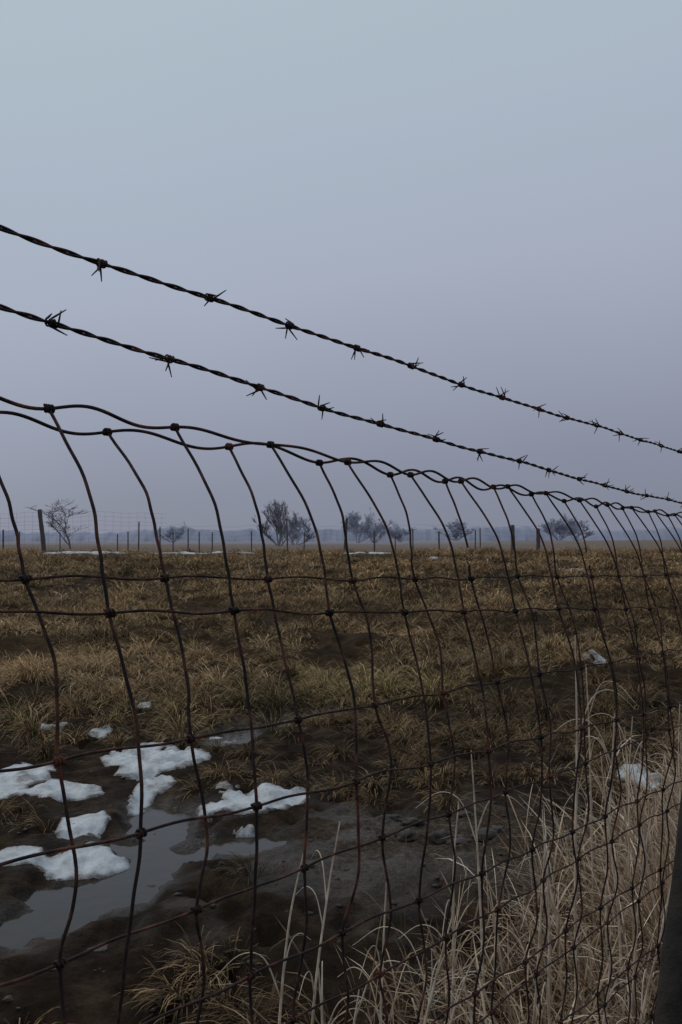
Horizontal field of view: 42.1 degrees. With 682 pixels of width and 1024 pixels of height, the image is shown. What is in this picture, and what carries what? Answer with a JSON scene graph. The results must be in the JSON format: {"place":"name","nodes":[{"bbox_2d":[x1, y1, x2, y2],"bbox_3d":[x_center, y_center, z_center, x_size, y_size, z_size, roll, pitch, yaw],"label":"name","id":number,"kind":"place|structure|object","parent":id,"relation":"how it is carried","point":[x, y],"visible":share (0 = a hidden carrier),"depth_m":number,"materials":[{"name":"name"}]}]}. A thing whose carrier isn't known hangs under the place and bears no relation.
{"place":"outdoors","nodes":[
{"label":"outdoors","id":0,"kind":"place"},
{"bbox_2d":[0,540,681,1023],"bbox_3d":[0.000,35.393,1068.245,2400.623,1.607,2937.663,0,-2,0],"label":"ground","id":1,"kind":"structure","parent":0,"point":[90,996],"depth_m":4.70,"materials":[{"name":"soil"}]},
{"bbox_2d":[25,498,86,548],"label":"bare tree","id":2,"kind":"object","parent":1,"relation":"on","point":[56,521],"visible":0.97,"depth_m":47.80,"materials":[{"name":"grey plant"}]},
{"bbox_2d":[0,710,367,950],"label":"puddle water","id":3,"kind":"structure","parent":1,"relation":"on","point":[48,916],"depth_m":3.67,"materials":[{"name":"grey liquid"}]},
{"bbox_2d":[252,499,301,545],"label":"bare tree","id":4,"kind":"object","parent":1,"relation":"on","point":[277,515],"visible":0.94,"depth_m":74.72,"materials":[{"name":"grey plant"}]},
{"bbox_2d":[0,509,595,552],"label":"distant wire fence","id":5,"kind":"object","parent":1,"relation":"on","point":[42,535],"visible":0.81,"depth_m":32.97,"materials":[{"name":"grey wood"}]},
{"bbox_2d":[282,515,315,544],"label":"bare tree","id":6,"kind":"object","parent":1,"relation":"on","point":[296,535],"visible":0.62,"depth_m":94.87,"materials":[{"name":"grey plant"}]},
{"bbox_2d":[2,760,624,1023],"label":"mud clods","id":7,"kind":"object","parent":1,"relation":"on","point":[434,837],"visible":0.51,"depth_m":3.96,"materials":[{"name":"brown soil"}]},
{"bbox_2d":[46,551,584,570],"bbox_3d":[-0.510,1.504,26.455,28.980,0.591,14.980,0,-2,0],"label":"snow patch","id":8,"kind":"object","parent":1,"relation":"on","point":[70,552],"visible":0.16,"depth_m":29.84,"materials":[{"name":"white snow"}]},
{"bbox_2d":[0,650,659,880],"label":"snow patch","id":9,"kind":"object","parent":1,"relation":"on","point":[99,861],"visible":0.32,"depth_m":4.71,"materials":[{"name":"white snow"}]},
{"bbox_2d":[0,544,681,744],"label":"pasture grass","id":10,"kind":"structure","parent":1,"relation":"on","point":[21,669],"depth_m":11.83,"materials":[{"name":"brown plant"}]},
{"bbox_2d":[0,702,681,1023],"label":"mud grass clumps","id":11,"kind":"object","parent":1,"relation":"on","point":[423,759],"visible":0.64,"depth_m":5.19,"materials":[{"name":"brown plant"}]},
{"bbox_2d":[0,526,681,541],"bbox_3d":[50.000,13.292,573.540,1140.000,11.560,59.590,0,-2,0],"label":"distant woods","id":12,"kind":"object","parent":1,"relation":"on","point":[522,533],"visible":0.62,"depth_m":552.14,"materials":[{"name":"grey plant"}]},
{"bbox_2d":[152,508,594,542],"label":"distant trees","id":13,"kind":"object","parent":1,"relation":"on","point":[368,524],"visible":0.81,"depth_m":199.98,"materials":[{"name":"grey plant"}]},
{"bbox_2d":[181,699,681,1023],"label":"dry reed grass","id":14,"kind":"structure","parent":1,"relation":"on","point":[588,970],"depth_m":2.60,"materials":[{"name":"beige plant"}]},
{"bbox_2d":[209,635,681,1023],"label":"dry weed stalks","id":15,"kind":"object","parent":1,"relation":"on","point":[482,981],"visible":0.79,"depth_m":2.17,"materials":[{"name":"beige plant"}]},
{"bbox_2d":[654,792,681,1023],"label":"brace post","id":16,"kind":"object","parent":1,"relation":"on","point":[669,1003],"visible":1,"depth_m":1.65,"materials":[{"name":"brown wood"}]},
{"bbox_3d":[1.588,0.756,3.078,0.119,1.991,0.111,0,-2,0],"label":"fence post","id":17,"kind":"object","parent":1,"relation":"on","visible":0},
{"bbox_2d":[0,224,681,453],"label":"barbed wire","id":18,"kind":"object","parent":17,"relation":"attached to","point":[99,263],"visible":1,"depth_m":1.06,"materials":[{"name":"black metal"}]},
{"bbox_2d":[0,0,681,533],"label":"sky","id":19,"kind":"structure","parent":0,"point":[488,193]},
{"bbox_3d":[-1.115,0.644,-0.379,0.119,1.991,0.111,0,-2,0],"label":"fence post","id":20,"kind":"object","parent":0,"visible":0},
{"bbox_2d":[0,396,681,1023],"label":"woven wire fence","id":21,"kind":"object","parent":20,"relation":"attached to","point":[58,760],"visible":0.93,"depth_m":1.06,"materials":[{"name":"black metal"}]},
{"bbox_2d":[0,304,681,507],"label":"barbed wire","id":22,"kind":"object","parent":20,"relation":"attached to","point":[51,322],"visible":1,"depth_m":1.03,"materials":[{"name":"black metal"}]}
]}

